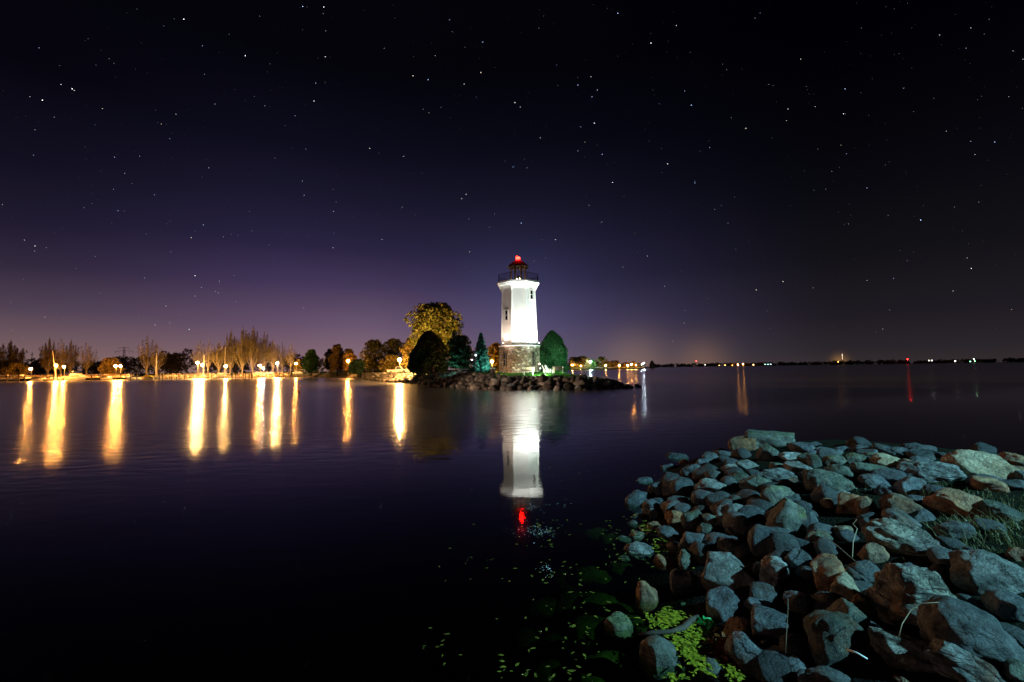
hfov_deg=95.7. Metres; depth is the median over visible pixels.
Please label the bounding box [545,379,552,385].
rock
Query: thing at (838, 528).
rock
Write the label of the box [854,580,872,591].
rock
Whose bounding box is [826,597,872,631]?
rock
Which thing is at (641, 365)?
promenade tree
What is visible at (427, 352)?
yew tree
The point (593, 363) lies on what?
promenade tree
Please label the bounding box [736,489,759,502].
rock
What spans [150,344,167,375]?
poplar tree
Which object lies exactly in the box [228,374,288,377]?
dock
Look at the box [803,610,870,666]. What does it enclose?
rock
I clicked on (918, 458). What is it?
rock
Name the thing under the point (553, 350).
arborvitae tree
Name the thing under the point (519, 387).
rock
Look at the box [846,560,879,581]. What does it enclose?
rock
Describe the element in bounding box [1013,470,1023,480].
rock
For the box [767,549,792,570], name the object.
rock
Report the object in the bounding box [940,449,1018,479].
rock
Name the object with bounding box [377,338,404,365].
round tree
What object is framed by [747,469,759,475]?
rock
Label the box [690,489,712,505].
rock
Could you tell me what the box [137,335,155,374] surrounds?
poplar tree
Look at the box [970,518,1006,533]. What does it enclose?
rock
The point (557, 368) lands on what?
park bench
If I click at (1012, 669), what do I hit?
rock
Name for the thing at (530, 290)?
window
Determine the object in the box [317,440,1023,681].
lake bank
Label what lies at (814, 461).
rock
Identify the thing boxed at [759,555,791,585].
rock
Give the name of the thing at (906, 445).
rock
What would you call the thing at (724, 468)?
rock
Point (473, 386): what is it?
rock
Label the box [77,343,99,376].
poplar tree
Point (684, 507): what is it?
rock
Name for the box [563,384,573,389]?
rock
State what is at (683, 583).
rock
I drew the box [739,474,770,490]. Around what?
rock
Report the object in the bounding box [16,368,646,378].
mainland
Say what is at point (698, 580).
rock
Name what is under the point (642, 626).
submerged rock
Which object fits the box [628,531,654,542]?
rock
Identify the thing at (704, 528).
rock
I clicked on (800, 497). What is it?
rock
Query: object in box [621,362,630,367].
promenade tree
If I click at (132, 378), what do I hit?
motorboat
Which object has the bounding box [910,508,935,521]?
rock
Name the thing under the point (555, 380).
rock
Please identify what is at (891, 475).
rock
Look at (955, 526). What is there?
rock
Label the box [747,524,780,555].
rock
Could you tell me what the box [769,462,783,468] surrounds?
rock
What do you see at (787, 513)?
rock
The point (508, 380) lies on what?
rock
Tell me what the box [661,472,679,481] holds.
rock
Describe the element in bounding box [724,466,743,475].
rock
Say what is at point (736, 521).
rock
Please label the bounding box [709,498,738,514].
rock
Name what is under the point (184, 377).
dock
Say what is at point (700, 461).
rock
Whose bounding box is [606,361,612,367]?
promenade tree
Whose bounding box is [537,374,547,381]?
rock
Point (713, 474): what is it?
rock
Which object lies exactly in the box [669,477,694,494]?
rock
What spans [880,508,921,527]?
rock
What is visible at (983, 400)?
lake water
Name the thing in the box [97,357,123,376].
lit bush
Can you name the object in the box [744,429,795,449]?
rock
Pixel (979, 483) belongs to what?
rock
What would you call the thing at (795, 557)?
rock
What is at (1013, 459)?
rock
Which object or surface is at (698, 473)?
rock
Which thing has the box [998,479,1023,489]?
rock
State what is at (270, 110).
sky
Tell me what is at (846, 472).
rock
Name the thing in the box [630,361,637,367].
promenade tree
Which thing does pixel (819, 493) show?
rock
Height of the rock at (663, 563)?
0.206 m
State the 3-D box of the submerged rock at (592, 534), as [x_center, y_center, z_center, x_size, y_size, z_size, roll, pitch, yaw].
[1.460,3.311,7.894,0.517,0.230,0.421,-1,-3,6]
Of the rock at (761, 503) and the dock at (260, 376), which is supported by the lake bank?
the rock at (761, 503)
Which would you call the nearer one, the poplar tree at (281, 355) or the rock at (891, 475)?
the rock at (891, 475)
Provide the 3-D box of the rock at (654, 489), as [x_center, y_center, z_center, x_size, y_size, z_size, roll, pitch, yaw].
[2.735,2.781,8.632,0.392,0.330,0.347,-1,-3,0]
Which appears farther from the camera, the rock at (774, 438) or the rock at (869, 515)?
the rock at (774, 438)
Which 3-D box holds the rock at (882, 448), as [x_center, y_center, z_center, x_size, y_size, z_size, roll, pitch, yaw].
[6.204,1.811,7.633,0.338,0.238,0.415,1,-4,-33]
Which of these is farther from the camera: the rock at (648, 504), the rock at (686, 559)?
the rock at (648, 504)
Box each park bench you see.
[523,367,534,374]
[552,366,563,373]
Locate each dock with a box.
[164,375,209,378]
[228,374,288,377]
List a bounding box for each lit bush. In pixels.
[0,362,33,377]
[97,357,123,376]
[293,359,302,373]
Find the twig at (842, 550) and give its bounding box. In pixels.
[823,535,864,568]
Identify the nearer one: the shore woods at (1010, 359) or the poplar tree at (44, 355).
the poplar tree at (44, 355)
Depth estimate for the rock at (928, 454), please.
7.05 m
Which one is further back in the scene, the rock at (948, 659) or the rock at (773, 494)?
the rock at (773, 494)
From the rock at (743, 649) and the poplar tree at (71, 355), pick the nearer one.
the rock at (743, 649)
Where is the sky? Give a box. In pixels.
[0,0,1023,374]
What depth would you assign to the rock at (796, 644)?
3.64 m
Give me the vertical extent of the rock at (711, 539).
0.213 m
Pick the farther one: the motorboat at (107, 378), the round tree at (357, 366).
the motorboat at (107, 378)
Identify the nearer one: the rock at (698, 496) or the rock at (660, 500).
the rock at (698, 496)
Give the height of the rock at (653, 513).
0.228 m
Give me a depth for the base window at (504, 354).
65.40 m
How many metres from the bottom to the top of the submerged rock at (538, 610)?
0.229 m
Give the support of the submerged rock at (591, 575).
on the lake bank
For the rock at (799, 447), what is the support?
on the lake bank
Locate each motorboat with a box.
[19,377,30,380]
[31,377,45,380]
[86,376,103,379]
[101,375,111,379]
[112,376,125,379]
[126,376,140,379]
[141,375,153,379]
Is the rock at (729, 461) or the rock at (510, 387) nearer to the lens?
the rock at (729, 461)
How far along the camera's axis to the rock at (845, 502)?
5.57 m
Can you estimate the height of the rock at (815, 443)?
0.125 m
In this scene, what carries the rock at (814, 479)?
on the lake bank
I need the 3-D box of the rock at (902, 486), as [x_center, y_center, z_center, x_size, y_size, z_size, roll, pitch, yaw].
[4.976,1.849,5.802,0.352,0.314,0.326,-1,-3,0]
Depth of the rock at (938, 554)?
4.06 m
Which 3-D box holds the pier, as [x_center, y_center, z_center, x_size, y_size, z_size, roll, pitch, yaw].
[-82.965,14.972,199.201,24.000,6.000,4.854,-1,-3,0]
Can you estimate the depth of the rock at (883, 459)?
6.99 m
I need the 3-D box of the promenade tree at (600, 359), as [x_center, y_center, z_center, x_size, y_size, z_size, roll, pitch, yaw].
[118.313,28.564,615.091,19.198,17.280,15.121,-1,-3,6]
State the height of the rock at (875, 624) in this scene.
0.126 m
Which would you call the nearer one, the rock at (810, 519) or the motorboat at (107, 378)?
the rock at (810, 519)
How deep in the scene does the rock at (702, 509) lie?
6.88 m
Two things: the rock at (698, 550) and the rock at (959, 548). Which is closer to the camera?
the rock at (959, 548)
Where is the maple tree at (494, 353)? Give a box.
[487,342,500,371]
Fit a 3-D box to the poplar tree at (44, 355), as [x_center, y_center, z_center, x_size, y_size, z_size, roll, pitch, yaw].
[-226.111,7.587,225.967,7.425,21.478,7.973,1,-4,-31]
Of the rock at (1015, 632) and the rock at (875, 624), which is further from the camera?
the rock at (875, 624)
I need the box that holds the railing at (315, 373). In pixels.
[295,371,344,374]
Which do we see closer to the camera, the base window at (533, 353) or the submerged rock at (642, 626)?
the submerged rock at (642, 626)
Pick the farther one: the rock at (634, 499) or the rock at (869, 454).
the rock at (634, 499)
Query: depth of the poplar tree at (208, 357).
221.50 m
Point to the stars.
(524, 159)
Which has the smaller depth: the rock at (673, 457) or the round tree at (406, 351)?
the rock at (673, 457)
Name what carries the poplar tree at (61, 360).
on the mainland
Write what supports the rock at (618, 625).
in the lake water at (983, 400)
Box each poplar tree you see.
[0,340,27,377]
[38,338,57,377]
[47,349,60,373]
[54,340,68,375]
[61,340,79,374]
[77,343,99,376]
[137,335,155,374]
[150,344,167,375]
[192,341,206,375]
[201,341,213,373]
[210,342,225,372]
[221,330,239,373]
[232,326,249,374]
[243,325,261,374]
[256,332,271,371]
[265,338,279,371]
[277,341,287,371]
[285,343,297,373]
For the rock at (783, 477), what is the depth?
7.04 m
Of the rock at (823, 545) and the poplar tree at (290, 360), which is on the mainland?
the poplar tree at (290, 360)
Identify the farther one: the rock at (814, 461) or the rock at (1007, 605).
the rock at (814, 461)
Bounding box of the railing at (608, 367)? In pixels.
[569,367,643,368]
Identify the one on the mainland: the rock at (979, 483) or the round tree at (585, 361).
the round tree at (585, 361)
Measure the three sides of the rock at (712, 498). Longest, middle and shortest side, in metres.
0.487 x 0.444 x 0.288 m
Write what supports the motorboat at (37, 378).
on the lake water at (983, 400)
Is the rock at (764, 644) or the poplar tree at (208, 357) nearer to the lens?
the rock at (764, 644)
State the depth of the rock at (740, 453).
9.28 m
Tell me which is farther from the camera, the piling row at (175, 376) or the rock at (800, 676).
the piling row at (175, 376)
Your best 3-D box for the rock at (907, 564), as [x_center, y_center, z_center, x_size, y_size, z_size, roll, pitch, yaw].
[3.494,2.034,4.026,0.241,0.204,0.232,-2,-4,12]
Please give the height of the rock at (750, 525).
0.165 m
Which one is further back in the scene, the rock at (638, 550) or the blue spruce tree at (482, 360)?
the blue spruce tree at (482, 360)
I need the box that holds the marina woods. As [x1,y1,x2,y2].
[0,348,404,376]
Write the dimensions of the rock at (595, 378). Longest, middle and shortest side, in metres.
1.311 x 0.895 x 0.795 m
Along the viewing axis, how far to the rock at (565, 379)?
54.52 m
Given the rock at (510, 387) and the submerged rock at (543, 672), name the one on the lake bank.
the submerged rock at (543, 672)
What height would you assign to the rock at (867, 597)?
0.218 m
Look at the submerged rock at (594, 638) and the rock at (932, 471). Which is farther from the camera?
the rock at (932, 471)
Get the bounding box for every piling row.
[157,373,229,378]
[233,372,289,377]
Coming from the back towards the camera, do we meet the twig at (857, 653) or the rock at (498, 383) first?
the rock at (498, 383)
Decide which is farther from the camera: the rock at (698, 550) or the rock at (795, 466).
the rock at (795, 466)
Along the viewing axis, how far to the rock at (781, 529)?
5.41 m
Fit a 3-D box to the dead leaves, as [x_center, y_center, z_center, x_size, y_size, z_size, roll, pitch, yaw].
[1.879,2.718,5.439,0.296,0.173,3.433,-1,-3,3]
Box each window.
[503,353,506,365]
[504,310,508,320]
[529,289,533,299]
[532,352,535,365]
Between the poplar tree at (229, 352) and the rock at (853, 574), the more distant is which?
the poplar tree at (229, 352)
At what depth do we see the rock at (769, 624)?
3.94 m
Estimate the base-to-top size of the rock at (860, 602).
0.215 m
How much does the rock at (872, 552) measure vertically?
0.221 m
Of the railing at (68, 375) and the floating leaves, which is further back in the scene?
the railing at (68, 375)
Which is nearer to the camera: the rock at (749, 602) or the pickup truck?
the rock at (749, 602)
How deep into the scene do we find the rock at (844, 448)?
8.27 m
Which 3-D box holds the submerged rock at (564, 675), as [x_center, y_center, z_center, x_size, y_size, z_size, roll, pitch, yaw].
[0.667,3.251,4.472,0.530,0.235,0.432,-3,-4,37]
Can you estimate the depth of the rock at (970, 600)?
3.54 m
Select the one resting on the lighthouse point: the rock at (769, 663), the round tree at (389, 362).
the round tree at (389, 362)
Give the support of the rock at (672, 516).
on the lake bank
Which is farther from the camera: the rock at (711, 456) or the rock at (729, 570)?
the rock at (711, 456)
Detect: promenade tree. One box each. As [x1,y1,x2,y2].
[588,359,597,368]
[595,356,607,368]
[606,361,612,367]
[612,360,620,367]
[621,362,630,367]
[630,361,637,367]
[638,362,644,367]
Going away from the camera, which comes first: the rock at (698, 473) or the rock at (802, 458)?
the rock at (802, 458)
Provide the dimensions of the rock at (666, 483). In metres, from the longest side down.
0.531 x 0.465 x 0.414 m
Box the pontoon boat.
[4,375,22,380]
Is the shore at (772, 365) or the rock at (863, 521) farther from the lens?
the shore at (772, 365)
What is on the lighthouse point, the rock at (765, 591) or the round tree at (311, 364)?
the round tree at (311, 364)
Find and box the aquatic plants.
[631,514,745,681]
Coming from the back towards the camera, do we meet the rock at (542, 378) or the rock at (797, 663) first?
the rock at (542, 378)
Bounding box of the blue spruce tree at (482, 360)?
[469,333,491,372]
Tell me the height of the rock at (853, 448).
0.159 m
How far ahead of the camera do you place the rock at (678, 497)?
7.59 m
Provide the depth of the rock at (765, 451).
8.47 m
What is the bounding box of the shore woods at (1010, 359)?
[655,357,1023,366]
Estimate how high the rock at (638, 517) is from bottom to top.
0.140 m
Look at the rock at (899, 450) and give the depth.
7.45 m
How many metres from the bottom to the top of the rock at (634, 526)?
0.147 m
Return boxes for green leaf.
[697,616,714,629]
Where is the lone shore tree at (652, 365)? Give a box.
[649,360,654,368]
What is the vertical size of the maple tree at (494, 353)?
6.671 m
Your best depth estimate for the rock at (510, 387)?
54.43 m
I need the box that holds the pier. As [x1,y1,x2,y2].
[289,369,316,377]
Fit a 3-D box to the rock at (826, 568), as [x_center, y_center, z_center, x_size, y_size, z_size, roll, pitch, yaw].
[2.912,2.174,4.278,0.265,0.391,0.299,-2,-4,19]
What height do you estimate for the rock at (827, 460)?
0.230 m
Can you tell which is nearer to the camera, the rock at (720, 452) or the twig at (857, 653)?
the twig at (857, 653)
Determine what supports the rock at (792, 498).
on the lake bank
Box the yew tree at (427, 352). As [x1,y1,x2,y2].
[407,330,448,374]
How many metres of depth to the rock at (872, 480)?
6.18 m
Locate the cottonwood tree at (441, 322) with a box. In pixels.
[404,302,463,357]
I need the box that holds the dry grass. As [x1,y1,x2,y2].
[851,479,1023,562]
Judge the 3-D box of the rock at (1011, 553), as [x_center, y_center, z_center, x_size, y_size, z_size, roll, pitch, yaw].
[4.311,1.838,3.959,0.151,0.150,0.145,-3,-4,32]
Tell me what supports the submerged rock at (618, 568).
on the lake bank
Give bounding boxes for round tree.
[301,349,319,375]
[323,348,332,370]
[328,344,343,375]
[341,348,356,373]
[348,359,364,375]
[359,339,389,372]
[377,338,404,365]
[378,354,401,372]
[399,338,414,372]
[568,357,581,368]
[575,356,589,368]
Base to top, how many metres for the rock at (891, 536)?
0.394 m
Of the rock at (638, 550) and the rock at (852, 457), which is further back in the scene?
the rock at (852, 457)
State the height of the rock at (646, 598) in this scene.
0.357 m
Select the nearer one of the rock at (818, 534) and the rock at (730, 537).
the rock at (818, 534)
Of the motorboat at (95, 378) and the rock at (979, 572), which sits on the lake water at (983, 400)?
the motorboat at (95, 378)
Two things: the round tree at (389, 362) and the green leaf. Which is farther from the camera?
the round tree at (389, 362)
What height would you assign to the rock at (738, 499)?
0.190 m
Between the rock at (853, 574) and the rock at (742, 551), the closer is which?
the rock at (853, 574)
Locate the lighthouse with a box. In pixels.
[498,256,539,372]
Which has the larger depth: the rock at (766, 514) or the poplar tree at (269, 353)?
the poplar tree at (269, 353)
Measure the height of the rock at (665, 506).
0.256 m
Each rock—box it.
[470,384,477,388]
[495,380,501,386]
[502,378,511,383]
[506,384,515,389]
[517,385,524,389]
[526,597,556,622]
[531,660,562,681]
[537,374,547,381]
[542,384,551,389]
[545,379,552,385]
[553,378,560,382]
[555,381,563,386]
[559,661,579,681]
[562,377,569,381]
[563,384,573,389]
[565,613,608,652]
[572,565,613,586]
[573,379,585,386]
[574,384,582,389]
[575,650,628,681]
[578,592,622,614]
[582,527,607,540]
[592,376,598,381]
[599,533,621,551]
[602,381,610,385]
[602,602,633,618]
[603,611,632,640]
[608,559,632,576]
[615,612,649,642]
[617,535,630,543]
[617,555,629,561]
[623,541,654,561]
[625,490,652,509]
[627,520,638,529]
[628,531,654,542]
[630,513,646,521]
[634,477,652,485]
[635,580,658,614]
[639,635,686,681]
[642,499,659,515]
[646,521,662,529]
[647,482,662,495]
[648,508,660,519]
[652,498,663,502]
[653,554,676,571]
[656,525,679,541]
[660,463,677,471]
[660,499,691,514]
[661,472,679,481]
[661,476,683,495]
[664,452,688,461]
[664,510,682,523]
[666,541,679,552]
[667,495,689,500]
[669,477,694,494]
[669,568,696,597]
[674,503,693,512]
[678,531,704,549]
[678,549,695,569]
[680,464,699,475]
[680,509,702,528]
[688,540,717,563]
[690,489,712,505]
[691,505,707,513]
[692,463,721,479]
[694,478,726,491]
[695,573,702,589]
[696,458,709,465]
[696,522,718,534]
[699,657,730,681]
[701,551,757,590]
[702,451,718,461]
[702,513,721,527]
[702,532,728,547]
[704,469,722,479]
[705,491,729,507]
[706,586,746,621]
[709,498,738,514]
[714,450,730,455]
[715,503,742,522]
[717,537,741,553]
[718,454,730,461]
[719,536,740,541]
[720,476,736,486]
[721,463,742,471]
[722,511,748,534]
[723,616,750,637]
[724,458,736,464]
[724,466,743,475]
[724,527,740,536]
[724,631,763,673]
[728,436,756,450]
[728,470,748,482]
[728,495,745,505]
[731,447,751,458]
[732,544,751,558]
[735,459,758,468]
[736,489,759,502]
[738,505,764,521]
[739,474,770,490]
[743,597,772,610]
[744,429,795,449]
[746,497,774,511]
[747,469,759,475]
[747,522,756,531]
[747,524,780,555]
[749,582,780,601]
[750,603,791,642]
[752,562,760,577]
[752,645,793,681]
[755,467,799,485]
[756,443,778,460]
[759,482,782,491]
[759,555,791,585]
[759,640,771,648]
[760,484,794,505]
[764,508,772,521]
[765,497,806,531]
[765,525,794,535]
[766,531,800,552]
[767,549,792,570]
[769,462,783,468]
[778,452,801,460]
[778,496,796,502]
[779,633,811,661]
[782,590,813,612]
[783,461,812,472]
[784,547,811,568]
[785,654,805,677]
[788,442,815,451]
[793,494,809,501]
[794,500,816,510]
[795,566,813,578]
[796,452,810,462]
[796,538,813,551]
[797,471,802,480]
[797,668,812,681]
[800,509,817,530]
[803,469,855,490]
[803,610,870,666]
[803,665,850,681]
[805,530,816,544]
[806,522,834,536]
[807,450,816,453]
[807,454,821,467]
[809,441,821,445]
[810,484,840,503]
[810,553,844,591]
[810,591,839,609]
[811,529,832,539]
[813,538,846,558]
[816,447,838,458]
[820,498,833,508]
[821,455,847,465]
[824,464,857,478]
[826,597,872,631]
[829,572,859,601]
[833,525,853,531]
[834,446,848,450]
[834,449,842,454]
[834,529,859,541]
[835,492,858,513]
[844,453,868,463]
[845,436,871,445]
[845,567,867,581]
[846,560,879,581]
[847,445,867,451]
[849,462,889,475]
[851,592,875,614]
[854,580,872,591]
[855,496,878,514]
[855,512,880,523]
[856,447,877,453]
[856,589,873,607]
[857,473,890,487]
[857,542,889,562]
[859,517,873,528]
[861,518,946,555]
[862,452,874,457]
[865,563,956,627]
[866,621,881,632]
[868,453,899,465]
[868,626,936,672]
[869,468,906,482]
[871,443,898,454]
[874,484,894,495]
[879,492,924,515]
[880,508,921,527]
[890,446,908,454]
[890,476,923,495]
[893,674,909,681]
[897,458,911,463]
[897,461,966,481]
[899,442,921,447]
[901,562,919,566]
[905,450,935,459]
[906,494,922,502]
[907,444,936,450]
[909,456,932,461]
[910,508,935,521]
[916,595,1023,668]
[919,484,945,496]
[920,638,1005,681]
[922,488,985,517]
[926,546,951,569]
[928,563,949,579]
[934,520,976,539]
[935,452,945,457]
[935,536,965,548]
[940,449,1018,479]
[948,549,1023,595]
[952,546,973,550]
[956,593,984,607]
[966,474,1006,484]
[968,442,996,453]
[970,476,1009,491]
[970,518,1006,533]
[978,499,1023,521]
[980,590,1023,622]
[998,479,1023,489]
[999,452,1023,465]
[1000,622,1023,646]
[1002,659,1023,680]
[1004,547,1023,560]
[1012,465,1023,470]
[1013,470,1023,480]
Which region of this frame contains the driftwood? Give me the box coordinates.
[638,615,698,635]
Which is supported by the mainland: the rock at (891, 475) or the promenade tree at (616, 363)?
the promenade tree at (616, 363)
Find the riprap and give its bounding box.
[347,371,641,389]
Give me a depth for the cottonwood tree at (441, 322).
115.13 m
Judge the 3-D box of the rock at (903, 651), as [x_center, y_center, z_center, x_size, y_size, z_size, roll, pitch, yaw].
[2.822,2.220,3.257,0.504,0.257,0.239,-4,-4,40]
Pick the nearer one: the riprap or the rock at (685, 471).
the rock at (685, 471)
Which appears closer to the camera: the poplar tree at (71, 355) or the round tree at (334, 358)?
the round tree at (334, 358)
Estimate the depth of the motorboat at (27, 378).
200.13 m
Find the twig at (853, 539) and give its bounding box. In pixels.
[852,519,856,556]
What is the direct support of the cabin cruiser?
on the lake water at (983, 400)
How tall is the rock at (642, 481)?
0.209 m
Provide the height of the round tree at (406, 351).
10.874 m
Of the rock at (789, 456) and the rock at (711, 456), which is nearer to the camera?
the rock at (789, 456)
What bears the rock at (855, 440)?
on the lake bank
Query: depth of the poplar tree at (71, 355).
229.64 m
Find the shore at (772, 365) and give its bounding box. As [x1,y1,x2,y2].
[180,362,1010,373]
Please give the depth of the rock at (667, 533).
6.59 m
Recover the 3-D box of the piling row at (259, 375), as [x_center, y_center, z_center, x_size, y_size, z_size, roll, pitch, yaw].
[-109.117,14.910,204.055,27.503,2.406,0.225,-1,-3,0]
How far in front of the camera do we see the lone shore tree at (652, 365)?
637.04 m
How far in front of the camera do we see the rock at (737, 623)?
4.13 m
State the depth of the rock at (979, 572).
3.64 m
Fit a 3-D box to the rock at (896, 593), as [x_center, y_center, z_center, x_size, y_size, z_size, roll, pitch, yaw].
[3.163,2.054,3.615,0.495,0.588,0.474,-1,-3,0]
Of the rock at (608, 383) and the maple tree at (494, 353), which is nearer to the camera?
the rock at (608, 383)
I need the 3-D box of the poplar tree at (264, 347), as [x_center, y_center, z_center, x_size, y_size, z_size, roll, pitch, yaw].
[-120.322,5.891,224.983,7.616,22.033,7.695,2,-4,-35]
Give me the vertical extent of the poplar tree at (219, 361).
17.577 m
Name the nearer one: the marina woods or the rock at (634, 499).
the rock at (634, 499)
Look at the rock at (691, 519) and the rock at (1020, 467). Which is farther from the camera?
the rock at (691, 519)
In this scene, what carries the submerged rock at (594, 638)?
on the lake bank
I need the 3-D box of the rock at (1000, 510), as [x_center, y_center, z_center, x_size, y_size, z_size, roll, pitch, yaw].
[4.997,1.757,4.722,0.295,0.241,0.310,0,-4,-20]
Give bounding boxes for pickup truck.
[387,367,405,372]
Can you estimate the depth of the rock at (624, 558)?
6.15 m
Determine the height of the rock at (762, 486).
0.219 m
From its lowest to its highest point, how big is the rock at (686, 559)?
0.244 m
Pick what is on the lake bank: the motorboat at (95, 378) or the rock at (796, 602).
the rock at (796, 602)
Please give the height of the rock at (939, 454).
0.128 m
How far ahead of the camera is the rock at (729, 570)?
4.86 m
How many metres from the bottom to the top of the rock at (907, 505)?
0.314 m
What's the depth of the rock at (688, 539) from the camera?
6.01 m
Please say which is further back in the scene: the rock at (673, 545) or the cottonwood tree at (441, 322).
the cottonwood tree at (441, 322)
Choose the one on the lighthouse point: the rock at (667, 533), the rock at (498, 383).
the rock at (498, 383)
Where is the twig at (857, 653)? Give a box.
[847,649,867,658]
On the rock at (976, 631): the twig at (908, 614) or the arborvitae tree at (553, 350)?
the twig at (908, 614)
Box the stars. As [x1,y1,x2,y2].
[2,1,1022,330]
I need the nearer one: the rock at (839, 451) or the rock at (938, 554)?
the rock at (938, 554)
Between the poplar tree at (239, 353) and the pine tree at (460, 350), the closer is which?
the pine tree at (460, 350)
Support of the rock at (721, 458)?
on the lake bank
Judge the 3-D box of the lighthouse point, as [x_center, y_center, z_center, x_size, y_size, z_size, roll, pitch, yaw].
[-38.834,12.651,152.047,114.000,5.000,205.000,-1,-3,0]
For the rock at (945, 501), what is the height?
0.346 m
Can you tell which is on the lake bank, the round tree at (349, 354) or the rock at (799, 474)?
the rock at (799, 474)
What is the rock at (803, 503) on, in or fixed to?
on the lake bank
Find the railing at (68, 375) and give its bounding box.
[0,374,131,377]
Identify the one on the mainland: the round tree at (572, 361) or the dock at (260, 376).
the round tree at (572, 361)
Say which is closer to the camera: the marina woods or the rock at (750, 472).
the rock at (750, 472)
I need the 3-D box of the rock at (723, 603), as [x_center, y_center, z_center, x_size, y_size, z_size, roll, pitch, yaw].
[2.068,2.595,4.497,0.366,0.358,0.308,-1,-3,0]
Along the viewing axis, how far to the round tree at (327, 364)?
199.02 m
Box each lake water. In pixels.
[0,362,1023,453]
[0,421,1023,681]
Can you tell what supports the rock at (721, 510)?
on the lake bank
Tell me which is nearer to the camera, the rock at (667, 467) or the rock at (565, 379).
the rock at (667, 467)
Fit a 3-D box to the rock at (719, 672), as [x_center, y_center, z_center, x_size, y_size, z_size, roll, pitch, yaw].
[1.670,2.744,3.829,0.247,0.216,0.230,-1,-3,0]
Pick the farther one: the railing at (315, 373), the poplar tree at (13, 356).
the poplar tree at (13, 356)
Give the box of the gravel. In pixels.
[855,485,1017,549]
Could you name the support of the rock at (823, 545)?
on the lake bank
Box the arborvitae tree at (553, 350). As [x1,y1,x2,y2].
[539,330,569,372]
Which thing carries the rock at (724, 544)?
on the lake bank
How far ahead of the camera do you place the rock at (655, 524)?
7.15 m
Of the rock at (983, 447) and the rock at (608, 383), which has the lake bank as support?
the rock at (983, 447)
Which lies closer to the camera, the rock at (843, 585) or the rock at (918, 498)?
the rock at (843, 585)
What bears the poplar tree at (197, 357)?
on the mainland
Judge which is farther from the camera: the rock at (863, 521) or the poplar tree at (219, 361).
the poplar tree at (219, 361)
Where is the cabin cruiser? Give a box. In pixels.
[64,371,87,379]
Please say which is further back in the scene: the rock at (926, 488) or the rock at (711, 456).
the rock at (711, 456)
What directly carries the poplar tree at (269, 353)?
on the mainland
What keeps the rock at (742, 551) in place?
on the lake bank
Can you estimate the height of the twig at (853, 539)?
0.248 m
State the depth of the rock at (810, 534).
5.08 m
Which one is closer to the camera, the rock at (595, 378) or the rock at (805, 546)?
the rock at (805, 546)
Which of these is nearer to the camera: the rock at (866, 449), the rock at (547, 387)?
the rock at (866, 449)
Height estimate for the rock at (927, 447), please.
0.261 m
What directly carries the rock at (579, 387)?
on the lighthouse point
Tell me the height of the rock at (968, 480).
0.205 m
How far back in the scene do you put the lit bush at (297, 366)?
220.84 m
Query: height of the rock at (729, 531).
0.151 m
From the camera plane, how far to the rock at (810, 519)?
5.42 m
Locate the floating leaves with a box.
[422,467,654,680]
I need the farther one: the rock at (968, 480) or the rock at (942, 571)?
the rock at (968, 480)
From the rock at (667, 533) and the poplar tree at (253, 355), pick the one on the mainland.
the poplar tree at (253, 355)
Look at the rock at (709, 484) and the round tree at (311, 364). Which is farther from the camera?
the round tree at (311, 364)
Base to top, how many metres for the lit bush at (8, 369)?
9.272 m
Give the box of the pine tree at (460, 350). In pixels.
[442,334,474,369]
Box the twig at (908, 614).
[898,602,938,638]
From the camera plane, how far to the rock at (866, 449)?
7.71 m
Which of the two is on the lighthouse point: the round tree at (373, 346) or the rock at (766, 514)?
the round tree at (373, 346)
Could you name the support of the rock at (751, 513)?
on the lake bank
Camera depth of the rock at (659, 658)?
3.91 m
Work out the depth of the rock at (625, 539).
6.81 m
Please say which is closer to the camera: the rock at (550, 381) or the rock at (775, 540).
the rock at (775, 540)
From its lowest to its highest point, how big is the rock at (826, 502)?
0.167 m
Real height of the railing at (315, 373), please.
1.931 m
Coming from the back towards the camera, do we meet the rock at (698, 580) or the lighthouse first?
the lighthouse
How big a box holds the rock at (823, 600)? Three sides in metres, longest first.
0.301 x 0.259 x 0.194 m
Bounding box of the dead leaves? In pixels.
[634,525,730,667]
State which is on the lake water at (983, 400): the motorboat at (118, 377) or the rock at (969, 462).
the motorboat at (118, 377)
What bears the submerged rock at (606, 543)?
on the lake bank
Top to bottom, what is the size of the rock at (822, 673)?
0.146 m
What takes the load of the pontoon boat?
on the lake water at (983, 400)
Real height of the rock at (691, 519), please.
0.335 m
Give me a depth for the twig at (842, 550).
4.33 m
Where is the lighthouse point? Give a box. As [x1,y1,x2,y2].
[307,372,614,389]
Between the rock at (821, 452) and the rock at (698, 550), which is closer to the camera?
the rock at (698, 550)
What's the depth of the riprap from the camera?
72.77 m
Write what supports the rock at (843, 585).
on the lake bank
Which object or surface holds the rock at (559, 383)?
on the lighthouse point
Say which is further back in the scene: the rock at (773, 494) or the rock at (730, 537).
the rock at (773, 494)
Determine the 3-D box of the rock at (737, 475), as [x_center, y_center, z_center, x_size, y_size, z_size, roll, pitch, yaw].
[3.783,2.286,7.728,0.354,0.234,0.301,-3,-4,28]
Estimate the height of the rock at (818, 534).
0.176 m
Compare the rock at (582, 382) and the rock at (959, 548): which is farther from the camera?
the rock at (582, 382)
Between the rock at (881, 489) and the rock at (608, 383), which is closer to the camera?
the rock at (881, 489)
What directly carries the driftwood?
on the aquatic plants
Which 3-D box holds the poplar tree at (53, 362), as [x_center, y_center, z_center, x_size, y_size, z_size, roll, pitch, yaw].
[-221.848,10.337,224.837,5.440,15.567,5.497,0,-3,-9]
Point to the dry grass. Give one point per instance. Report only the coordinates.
(998, 531)

